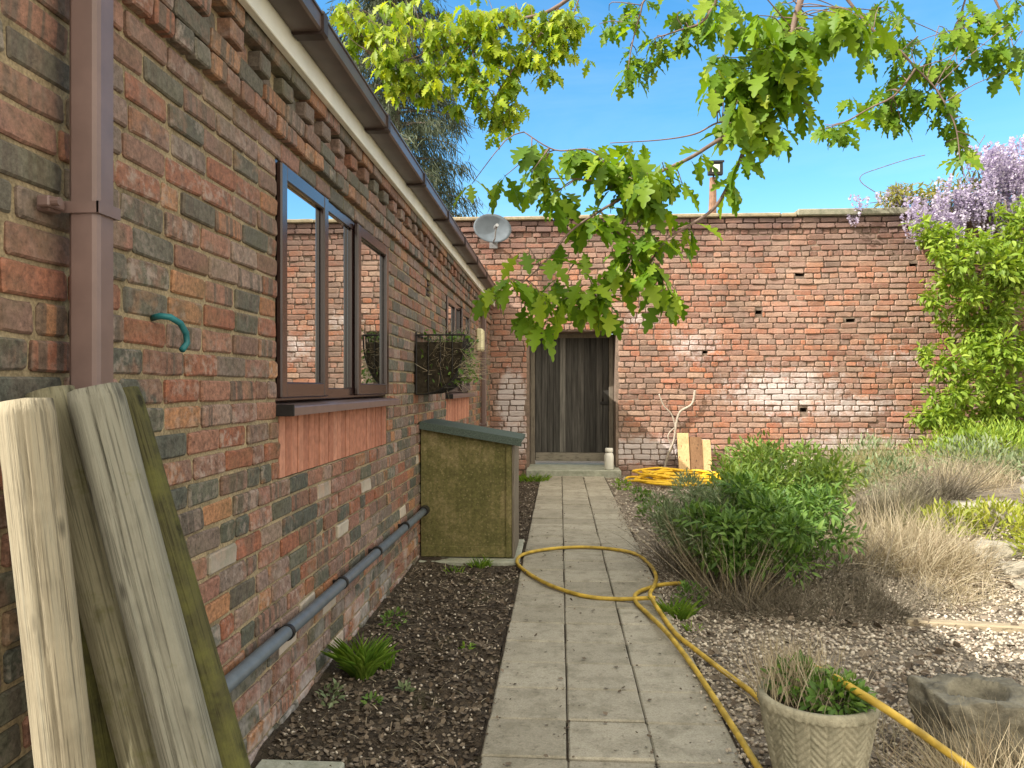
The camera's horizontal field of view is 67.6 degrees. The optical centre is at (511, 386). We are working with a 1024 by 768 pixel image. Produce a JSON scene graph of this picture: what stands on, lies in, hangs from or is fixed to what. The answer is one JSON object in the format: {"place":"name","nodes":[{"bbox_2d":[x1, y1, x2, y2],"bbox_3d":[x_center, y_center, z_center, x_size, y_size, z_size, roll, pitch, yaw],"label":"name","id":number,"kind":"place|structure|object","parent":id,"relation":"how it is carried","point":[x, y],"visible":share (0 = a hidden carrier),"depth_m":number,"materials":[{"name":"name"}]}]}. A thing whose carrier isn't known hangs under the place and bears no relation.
{"place":"outdoors","nodes":[
{"label":"outdoors","id":0,"kind":"place"},
{"bbox_2d":[250,475,539,767],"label":"soil bed","id":1,"kind":"object","parent":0,"point":[264,749],"visible":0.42,"depth_m":3.38,"materials":[{"name":"brown soil"}]},
{"bbox_2d":[0,398,95,767],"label":"timber post","id":2,"kind":"object","parent":1,"relation":"on","point":[47,607],"visible":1,"depth_m":1.34,"materials":[{"name":"beige wood"}]},
{"bbox_2d":[25,385,159,767],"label":"timber post","id":3,"kind":"object","parent":1,"relation":"on","point":[131,738],"visible":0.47,"depth_m":1.47,"materials":[{"name":"brown wood"}]},
{"bbox_2d":[78,612,117,767],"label":"timber post","id":4,"kind":"object","parent":1,"relation":"on","point":[104,754],"visible":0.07,"depth_m":1.51,"materials":[{"name":"wood"}]},
{"bbox_2d":[67,382,221,767],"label":"timber post","id":5,"kind":"object","parent":1,"relation":"on","point":[174,702],"visible":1,"depth_m":1.44,"materials":[{"name":"beige wood"}]},
{"bbox_2d":[123,386,250,767],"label":"timber post","id":6,"kind":"object","parent":1,"relation":"on","point":[226,730],"visible":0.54,"depth_m":1.53,"materials":[{"name":"green wood"}]},
{"bbox_2d":[255,759,344,767],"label":"concrete slab","id":7,"kind":"structure","parent":1,"relation":"on","point":[265,763],"depth_m":2.57,"materials":[{"name":"grey concrete"}]},
{"bbox_2d":[315,678,346,707],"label":"weed","id":8,"kind":"object","parent":1,"relation":"on","point":[336,684],"visible":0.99,"depth_m":3.10,"materials":[{"name":"green plant"}]},
{"bbox_2d":[320,630,401,680],"bbox_3d":[-0.674,1.201,3.423,0.315,0.202,0.346,0,0,43],"label":"grass tuft","id":9,"kind":"object","parent":1,"relation":"on","point":[363,662],"visible":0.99,"depth_m":3.38,"materials":[{"name":"green plant"}]},
{"bbox_2d":[360,691,383,705],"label":"weed","id":10,"kind":"object","parent":1,"relation":"on","point":[364,702],"visible":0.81,"depth_m":3.11,"materials":[{"name":"green plant"}]},
{"bbox_2d":[379,647,397,670],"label":"grass tuft","id":11,"kind":"object","parent":1,"relation":"on","point":[388,663],"visible":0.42,"depth_m":3.52,"materials":[{"name":"green plant"}]},
{"bbox_2d":[378,607,408,629],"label":"weed","id":12,"kind":"object","parent":1,"relation":"on","point":[388,612],"visible":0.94,"depth_m":4.09,"materials":[{"name":"green plant"}]},
{"bbox_2d":[274,477,534,767],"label":"soil pebbles","id":13,"kind":"object","parent":1,"relation":"on","point":[345,715],"visible":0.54,"depth_m":3.26,"materials":[{"name":"stone"}]},
{"bbox_2d":[395,679,415,691],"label":"weed","id":14,"kind":"object","parent":1,"relation":"on","point":[402,685],"visible":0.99,"depth_m":3.24,"materials":[{"name":"green plant"}]},
{"bbox_2d":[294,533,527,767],"bbox_3d":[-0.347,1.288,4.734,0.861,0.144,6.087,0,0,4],"label":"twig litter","id":15,"kind":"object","parent":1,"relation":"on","point":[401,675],"visible":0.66,"depth_m":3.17,"materials":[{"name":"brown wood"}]},
{"bbox_2d":[443,564,465,573],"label":"grass tuft","id":16,"kind":"object","parent":1,"relation":"on","point":[459,570],"visible":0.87,"depth_m":5.38,"materials":[{"name":"green plant"}]},
{"bbox_2d":[461,641,475,651],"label":"weed","id":17,"kind":"object","parent":1,"relation":"on","point":[463,643],"visible":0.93,"depth_m":3.78,"materials":[{"name":"green plant"}]},
{"bbox_2d":[419,539,523,565],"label":"base slab","id":18,"kind":"structure","parent":1,"relation":"on","point":[497,561],"depth_m":5.63,"materials":[{"name":"grey concrete"}]},
{"bbox_2d":[419,418,524,557],"bbox_3d":[-0.289,0.763,5.996,0.761,1.014,0.668,0,0,4],"label":"storage box","id":19,"kind":"object","parent":18,"relation":"on","point":[470,486],"visible":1,"depth_m":5.72,"materials":[{"name":"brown wood"}]},
{"bbox_2d":[466,554,493,567],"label":"grass tuft","id":20,"kind":"object","parent":1,"relation":"on","point":[485,563],"visible":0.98,"depth_m":5.50,"materials":[{"name":"green plant"}]},
{"bbox_2d":[519,473,552,481],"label":"grass tuft","id":21,"kind":"object","parent":1,"relation":"on","point":[537,478],"visible":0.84,"depth_m":10.55,"materials":[{"name":"green plant"}]},
{"bbox_2d":[475,460,607,767],"bbox_3d":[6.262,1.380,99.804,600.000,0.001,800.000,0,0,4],"label":"ground","id":22,"kind":"structure","parent":0,"point":[598,462],"depth_m":13.98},
{"bbox_2d":[0,0,495,767],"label":"brick house","id":23,"kind":"structure","parent":22,"relation":"on","point":[246,194],"depth_m":2.54,"materials":[{"name":"brown brick"}]},
{"bbox_2d":[150,313,189,352],"bbox_3d":[-0.888,-0.141,2.003,0.050,0.100,0.105,0,0,44],"label":"hose hook","id":24,"kind":"object","parent":23,"relation":"attached to","point":[181,326],"visible":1,"depth_m":2.01,"materials":[{"name":"teal plastic"}]},
{"bbox_2d":[275,159,398,478],"bbox_3d":[-0.819,-0.254,3.770,0.143,1.205,1.869,0,0,4],"label":"window","id":25,"kind":"structure","parent":23,"relation":"in","point":[332,276],"depth_m":3.40,"materials":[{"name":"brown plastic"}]},
{"bbox_2d":[415,332,474,394],"bbox_3d":[-0.499,-0.168,5.829,0.363,0.455,0.634,0,0,4],"label":"wall basket","id":26,"kind":"object","parent":23,"relation":"attached to","point":[425,384],"depth_m":5.53,"materials":[{"name":"black metal"}]},
{"bbox_2d":[413,317,497,403],"bbox_3d":[-0.481,-0.191,5.819,0.732,0.674,0.987,0,0,4],"label":"trough plant","id":27,"kind":"object","parent":26,"relation":"in","point":[469,371],"visible":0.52,"depth_m":5.67,"materials":[{"name":"green plant"}]},
{"bbox_2d":[445,295,474,420],"bbox_3d":[-0.555,-0.254,7.981,0.143,1.205,1.869,0,0,4],"label":"window","id":28,"kind":"structure","parent":23,"relation":"in","point":[458,409],"depth_m":7.90,"materials":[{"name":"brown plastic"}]},
{"bbox_2d":[476,328,484,350],"bbox_3d":[-0.403,-0.596,9.703,0.089,0.280,0.240,0,0,4],"label":"bulkhead lamp","id":29,"kind":"object","parent":23,"relation":"attached to","point":[481,332],"visible":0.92,"depth_m":9.59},
{"bbox_2d":[322,0,489,216],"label":"conifer","id":30,"kind":"object","parent":22,"relation":"on","point":[419,133],"visible":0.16,"depth_m":22.72,"materials":[{"name":"green plant"}]},
{"bbox_2d":[526,463,620,477],"bbox_3d":[0.922,1.298,11.585,1.380,0.185,1.000,0,0,4],"label":"door step","id":31,"kind":"object","parent":22,"relation":"on","point":[571,469],"depth_m":11.13,"materials":[{"name":"beige concrete"}]},
{"bbox_2d":[604,448,613,469],"bbox_3d":[1.418,1.048,11.183,0.136,0.310,0.136,0,0,4],"label":"white bottle","id":32,"kind":"object","parent":31,"relation":"on","point":[608,460],"visible":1,"depth_m":11.13,"materials":[{"name":"plastic"}]},
{"bbox_2d":[278,206,1023,475],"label":"garden wall","id":33,"kind":"structure","parent":22,"relation":"on","point":[806,325],"depth_m":11.29,"materials":[{"name":"brick"}]},
{"bbox_2d":[473,214,510,248],"bbox_3d":[-0.255,-2.309,11.212,0.450,0.444,0.581,0,0,28],"label":"satellite dish","id":34,"kind":"object","parent":33,"relation":"attached to","point":[493,230],"visible":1,"depth_m":11.17,"materials":[{"name":"grey metal"}]},
{"bbox_2d":[530,334,613,463],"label":"wooden gate","id":35,"kind":"structure","parent":33,"relation":"attached to","point":[572,402],"depth_m":11.95,"materials":[{"name":"brown wood"}]},
{"bbox_2d":[658,390,695,466],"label":"dead vine","id":36,"kind":"object","parent":33,"relation":"attached to","point":[675,427],"visible":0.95,"depth_m":11.29,"materials":[{"name":"beige wood"}]},
{"bbox_2d":[707,160,723,212],"bbox_3d":[3.024,-2.953,11.433,0.250,0.810,0.224,0,0,4],"label":"floodlight post","id":37,"kind":"object","parent":33,"relation":"on","point":[718,164],"visible":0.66,"depth_m":11.43,"materials":[{"name":"brown wood"}]},
{"bbox_2d":[847,134,1023,253],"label":"wisteria","id":38,"kind":"object","parent":33,"relation":"attached to","point":[1001,180],"visible":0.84,"depth_m":10.79,"materials":[{"name":"purple plant"}]},
{"bbox_2d":[329,0,1023,361],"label":"oak tree","id":39,"kind":"object","parent":22,"relation":"on","point":[771,86],"visible":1,"depth_m":2.63,"materials":[{"name":"green plant"}]},
{"bbox_2d":[476,476,748,767],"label":"path","id":40,"kind":"structure","parent":0,"point":[522,736],"depth_m":3.50,"materials":[{"name":"concrete"}]},
{"bbox_2d":[478,477,743,767],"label":"path grit","id":41,"kind":"object","parent":40,"relation":"on","point":[480,764],"visible":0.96,"depth_m":3.52,"materials":[{"name":"grey stone"}]},
{"bbox_2d":[498,530,736,766],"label":"path debris","id":42,"kind":"object","parent":40,"relation":"on","point":[605,713],"visible":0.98,"depth_m":3.33,"materials":[{"name":"brown plant"}]},
{"bbox_2d":[606,497,752,767],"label":"path gravel","id":43,"kind":"structure","parent":40,"relation":"on","point":[728,749],"depth_m":3.92,"materials":[{"name":"beige gravel"}]},
{"bbox_2d":[515,545,974,767],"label":"garden hose","id":44,"kind":"object","parent":40,"relation":"on","point":[929,739],"visible":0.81,"depth_m":3.45,"materials":[{"name":"yellow rubber"}]},
{"bbox_2d":[316,0,1023,219],"label":"sky","id":45,"kind":"structure","parent":0,"point":[584,113],"materials":[{"name":"blue"}]},
{"bbox_2d":[605,456,1023,767],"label":"gravel bed","id":46,"kind":"object","parent":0,"point":[891,658],"visible":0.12,"depth_m":3.99,"materials":[{"name":"beige gravel"}]},
{"bbox_2d":[611,478,632,490],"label":"weed","id":47,"kind":"object","parent":46,"relation":"on","point":[619,482],"visible":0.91,"depth_m":9.77,"materials":[{"name":"green plant"}]},
{"bbox_2d":[629,485,651,501],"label":"weed","id":48,"kind":"object","parent":46,"relation":"on","point":[645,491],"visible":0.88,"depth_m":8.71,"materials":[{"name":"green plant"}]},
{"bbox_2d":[635,500,663,522],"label":"weed","id":49,"kind":"object","parent":46,"relation":"on","point":[640,510],"visible":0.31,"depth_m":7.44,"materials":[{"name":"green plant"}]},
{"bbox_2d":[624,467,720,485],"bbox_3d":[2.228,1.212,10.309,1.340,0.140,1.376,0,0,35],"label":"hose coil","id":50,"kind":"object","parent":46,"relation":"on","point":[661,475],"visible":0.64,"depth_m":10.24,"materials":[{"name":"yellow rubber"}]},
{"bbox_2d":[648,592,706,620],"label":"grass tuft","id":51,"kind":"object","parent":46,"relation":"on","point":[681,612],"visible":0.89,"depth_m":4.33,"materials":[{"name":"green plant"}]},
{"bbox_2d":[677,433,689,472],"bbox_3d":[2.510,0.984,11.180,0.163,0.616,0.210,0,0,4],"label":"board","id":52,"kind":"object","parent":46,"relation":"on","point":[683,451],"visible":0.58,"depth_m":11.18,"materials":[{"name":"beige wood"}]},
{"bbox_2d":[604,467,779,588],"bbox_3d":[1.326,0.938,5.414,1.394,0.765,1.682,0,0,4],"label":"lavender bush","id":53,"kind":"object","parent":46,"relation":"on","point":[671,510],"visible":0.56,"depth_m":5.31,"materials":[{"name":"green plant"}]},
{"bbox_2d":[674,579,710,605],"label":"weed","id":54,"kind":"object","parent":46,"relation":"on","point":[685,585],"visible":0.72,"depth_m":4.62,"materials":[{"name":"green plant"}]},
{"bbox_2d":[681,619,703,632],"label":"grass tuft","id":55,"kind":"object","parent":46,"relation":"on","point":[685,626],"visible":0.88,"depth_m":4.13,"materials":[{"name":"green plant"}]},
{"bbox_2d":[689,437,702,474],"bbox_3d":[2.685,1.014,11.178,0.192,0.558,0.192,0,0,4],"label":"board","id":56,"kind":"object","parent":46,"relation":"on","point":[695,452],"visible":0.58,"depth_m":11.18,"materials":[{"name":"brown wood"}]},
{"bbox_2d":[702,440,711,470],"bbox_3d":[2.837,1.035,11.175,0.148,0.515,0.179,0,0,4],"label":"board","id":57,"kind":"object","parent":46,"relation":"on","point":[706,451],"visible":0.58,"depth_m":11.18,"materials":[{"name":"beige wood"}]},
{"bbox_2d":[625,482,815,604],"bbox_3d":[1.328,0.976,4.919,1.193,0.670,1.765,0,0,4],"label":"dry bush","id":58,"kind":"object","parent":46,"relation":"on","point":[705,566],"visible":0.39,"depth_m":4.71,"materials":[{"name":"plant"}]},
{"bbox_2d":[711,626,836,688],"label":"dry grass","id":59,"kind":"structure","parent":46,"relation":"on","point":[752,663],"depth_m":3.32,"materials":[{"name":"beige plant"}]},
{"bbox_2d":[671,470,931,593],"bbox_3d":[1.895,0.906,5.064,1.551,0.754,1.695,0,0,30],"label":"herb bush","id":60,"kind":"object","parent":46,"relation":"on","point":[801,541],"visible":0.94,"depth_m":4.75,"materials":[{"name":"green plant"}]},
{"bbox_2d":[665,552,965,633],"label":"dry grass","id":61,"kind":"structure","parent":46,"relation":"on","point":[782,600],"depth_m":4.44,"materials":[{"name":"beige plant"}]},
{"bbox_2d":[723,650,910,732],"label":"dry grass","id":62,"kind":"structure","parent":46,"relation":"on","point":[851,678],"depth_m":2.93,"materials":[{"name":"beige plant"}]},
{"bbox_2d":[757,675,880,767],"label":"stone planter","id":63,"kind":"object","parent":46,"relation":"on","point":[823,740],"visible":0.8,"depth_m":2.33,"materials":[{"name":"stone"}]},
{"bbox_2d":[733,624,863,731],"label":"planter grass","id":64,"kind":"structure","parent":63,"relation":"in","point":[773,691],"depth_m":2.49,"materials":[{"name":"beige plant"}]},
{"bbox_2d":[760,649,876,714],"bbox_3d":[0.987,0.974,2.476,0.370,0.202,0.306,0,0,24],"label":"planter herb","id":65,"kind":"object","parent":63,"relation":"in","point":[854,701],"visible":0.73,"depth_m":2.42,"materials":[{"name":"green plant"}]},
{"bbox_2d":[704,430,940,535],"bbox_3d":[2.544,0.782,6.425,2.034,0.874,1.794,0,0,4],"label":"herb bush","id":66,"kind":"object","parent":46,"relation":"on","point":[767,467],"visible":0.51,"depth_m":6.05,"materials":[{"name":"green plant"}]},
{"bbox_2d":[650,522,1023,765],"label":"fallen leaves","id":67,"kind":"object","parent":46,"relation":"on","point":[890,697],"visible":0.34,"depth_m":3.92,"materials":[{"name":"brown plant"}]},
{"bbox_2d":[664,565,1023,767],"bbox_3d":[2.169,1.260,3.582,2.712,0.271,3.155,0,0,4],"label":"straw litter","id":68,"kind":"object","parent":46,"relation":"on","point":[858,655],"visible":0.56,"depth_m":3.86,"materials":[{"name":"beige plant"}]},
{"bbox_2d":[785,434,914,500],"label":"dry grass","id":69,"kind":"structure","parent":46,"relation":"on","point":[859,469],"depth_m":7.72,"materials":[{"name":"beige plant"}]},
{"bbox_2d":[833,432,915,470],"bbox_3d":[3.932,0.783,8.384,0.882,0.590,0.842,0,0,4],"label":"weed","id":70,"kind":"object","parent":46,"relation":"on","point":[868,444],"visible":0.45,"depth_m":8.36,"materials":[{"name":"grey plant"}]},
{"bbox_2d":[794,421,963,469],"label":"dry grass","id":71,"kind":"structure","parent":46,"relation":"on","point":[863,457],"depth_m":9.04,"materials":[{"name":"beige plant"}]},
{"bbox_2d":[849,450,933,497],"bbox_3d":[3.571,0.867,7.194,0.759,0.529,0.772,0,0,27],"label":"weed","id":72,"kind":"object","parent":46,"relation":"on","point":[890,459],"visible":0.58,"depth_m":7.18,"materials":[{"name":"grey plant"}]},
{"bbox_2d":[843,468,968,530],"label":"dry grass","id":73,"kind":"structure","parent":46,"relation":"on","point":[904,496],"depth_m":6.46,"materials":[{"name":"beige plant"}]},
{"bbox_2d":[807,481,1023,597],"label":"dry grass","id":74,"kind":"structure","parent":46,"relation":"on","point":[928,554],"depth_m":5.05,"materials":[{"name":"beige plant"}]},
{"bbox_2d":[866,496,993,539],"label":"dry grass","id":75,"kind":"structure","parent":46,"relation":"on","point":[920,520],"depth_m":5.83,"materials":[{"name":"beige plant"}]},
{"bbox_2d":[900,435,976,464],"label":"weed","id":76,"kind":"object","parent":46,"relation":"on","point":[932,444],"visible":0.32,"depth_m":8.72,"materials":[{"name":"green plant"}]},
{"bbox_2d":[865,444,1023,506],"bbox_3d":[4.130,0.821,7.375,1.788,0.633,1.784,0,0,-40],"label":"dry grass","id":77,"kind":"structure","parent":46,"relation":"on","point":[996,478],"depth_m":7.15,"materials":[{"name":"beige plant"}]},
{"bbox_2d":[869,695,1023,767],"bbox_3d":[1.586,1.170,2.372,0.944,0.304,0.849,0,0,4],"label":"dry grass","id":78,"kind":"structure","parent":46,"relation":"on","point":[946,762],"depth_m":2.48,"materials":[{"name":"beige plant"}]},
{"bbox_2d":[913,497,985,538],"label":"weed","id":79,"kind":"object","parent":46,"relation":"on","point":[956,510],"visible":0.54,"depth_m":5.74,"materials":[{"name":"yellow plant"}]},
{"bbox_2d":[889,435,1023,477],"bbox_3d":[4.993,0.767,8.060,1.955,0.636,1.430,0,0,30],"label":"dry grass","id":80,"kind":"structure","parent":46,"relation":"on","point":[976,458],"depth_m":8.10,"materials":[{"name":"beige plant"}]},
{"bbox_2d":[895,561,1023,616],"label":"dry grass","id":81,"kind":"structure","parent":46,"relation":"on","point":[972,599],"depth_m":4.58,"materials":[{"name":"beige plant"}]},
{"bbox_2d":[898,194,1023,462],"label":"climbing shrub","id":82,"kind":"object","parent":46,"relation":"on","point":[1001,400],"visible":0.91,"depth_m":10.17,"materials":[{"name":"green plant"}]},
{"bbox_2d":[904,617,1023,633],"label":"timber edging","id":83,"kind":"object","parent":46,"relation":"on","point":[1009,628],"visible":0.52,"depth_m":4.14,"materials":[{"name":"beige wood"}]},
{"bbox_2d":[906,672,1023,767],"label":"stone trough","id":84,"kind":"object","parent":46,"relation":"on","point":[973,689],"visible":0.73,"depth_m":2.63,"materials":[{"name":"grey stone"}]},
{"bbox_2d":[918,417,1023,467],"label":"weed","id":85,"kind":"object","parent":46,"relation":"on","point":[978,430],"visible":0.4,"depth_m":8.93,"materials":[{"name":"green plant"}]},
{"bbox_2d":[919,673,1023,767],"bbox_3d":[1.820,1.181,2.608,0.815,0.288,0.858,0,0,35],"label":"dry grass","id":86,"kind":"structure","parent":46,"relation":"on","point":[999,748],"depth_m":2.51,"materials":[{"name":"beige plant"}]},
{"bbox_2d":[922,430,1023,480],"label":"weed","id":87,"kind":"object","parent":46,"relation":"on","point":[957,449],"visible":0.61,"depth_m":7.56,"materials":[{"name":"green plant"}]},
{"bbox_2d":[948,500,1021,525],"bbox_3d":[3.720,1.007,6.036,0.501,0.238,0.361,0,0,4],"label":"rock","id":88,"kind":"object","parent":46,"relation":"on","point":[1002,516],"visible":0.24,"depth_m":5.89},
{"bbox_2d":[956,493,1023,540],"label":"weed","id":89,"kind":"object","parent":46,"relation":"on","point":[994,505],"visible":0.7,"depth_m":5.64,"materials":[{"name":"yellow plant"}]},
{"bbox_2d":[963,411,1023,468],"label":"weed","id":90,"kind":"object","parent":46,"relation":"on","point":[1011,427],"visible":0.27,"depth_m":9.32,"materials":[{"name":"green plant"}]},
{"bbox_2d":[966,539,1022,559],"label":"rock","id":91,"kind":"object","parent":46,"relation":"on","point":[1003,548],"visible":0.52,"depth_m":5.20,"materials":[{"name":"beige stone"}]},
{"bbox_2d":[997,507,1023,555],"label":"weed","id":92,"kind":"object","parent":46,"relation":"on","point":[1017,538],"visible":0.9,"depth_m":5.22,"materials":[{"name":"yellow plant"}]},
{"bbox_2d":[997,448,1023,480],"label":"weed","id":93,"kind":"object","parent":46,"relation":"on","point":[1017,459],"visible":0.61,"depth_m":7.38,"materials":[{"name":"green plant"}]},
{"bbox_2d":[998,560,1023,577],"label":"rock","id":94,"kind":"object","parent":46,"relation":"on","point":[1016,571],"visible":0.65,"depth_m":4.90,"materials":[{"name":"beige stone"}]},
{"bbox_2d":[1012,579,1023,592],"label":"rock","id":95,"kind":"object","parent":46,"relation":"on","point":[1018,586],"visible":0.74,"depth_m":4.68,"materials":[{"name":"beige stone"}]},
{"bbox_2d":[1016,488,1023,504],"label":"weed","id":96,"kind":"object","parent":46,"relation":"on","point":[1021,490],"visible":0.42,"depth_m":6.14,"materials":[{"name":"yellow plant"}]},
{"bbox_2d":[1018,476,1023,496],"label":"rock","id":97,"kind":"object","parent":46,"relation":"on","point":[1022,485],"visible":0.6,"depth_m":6.62,"materials":[{"name":"beige stone"}]},
{"bbox_2d":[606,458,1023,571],"bbox_3d":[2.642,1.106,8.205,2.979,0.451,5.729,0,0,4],"label":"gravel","id":98,"kind":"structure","parent":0,"point":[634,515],"depth_m":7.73,"materials":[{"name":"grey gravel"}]}
]}

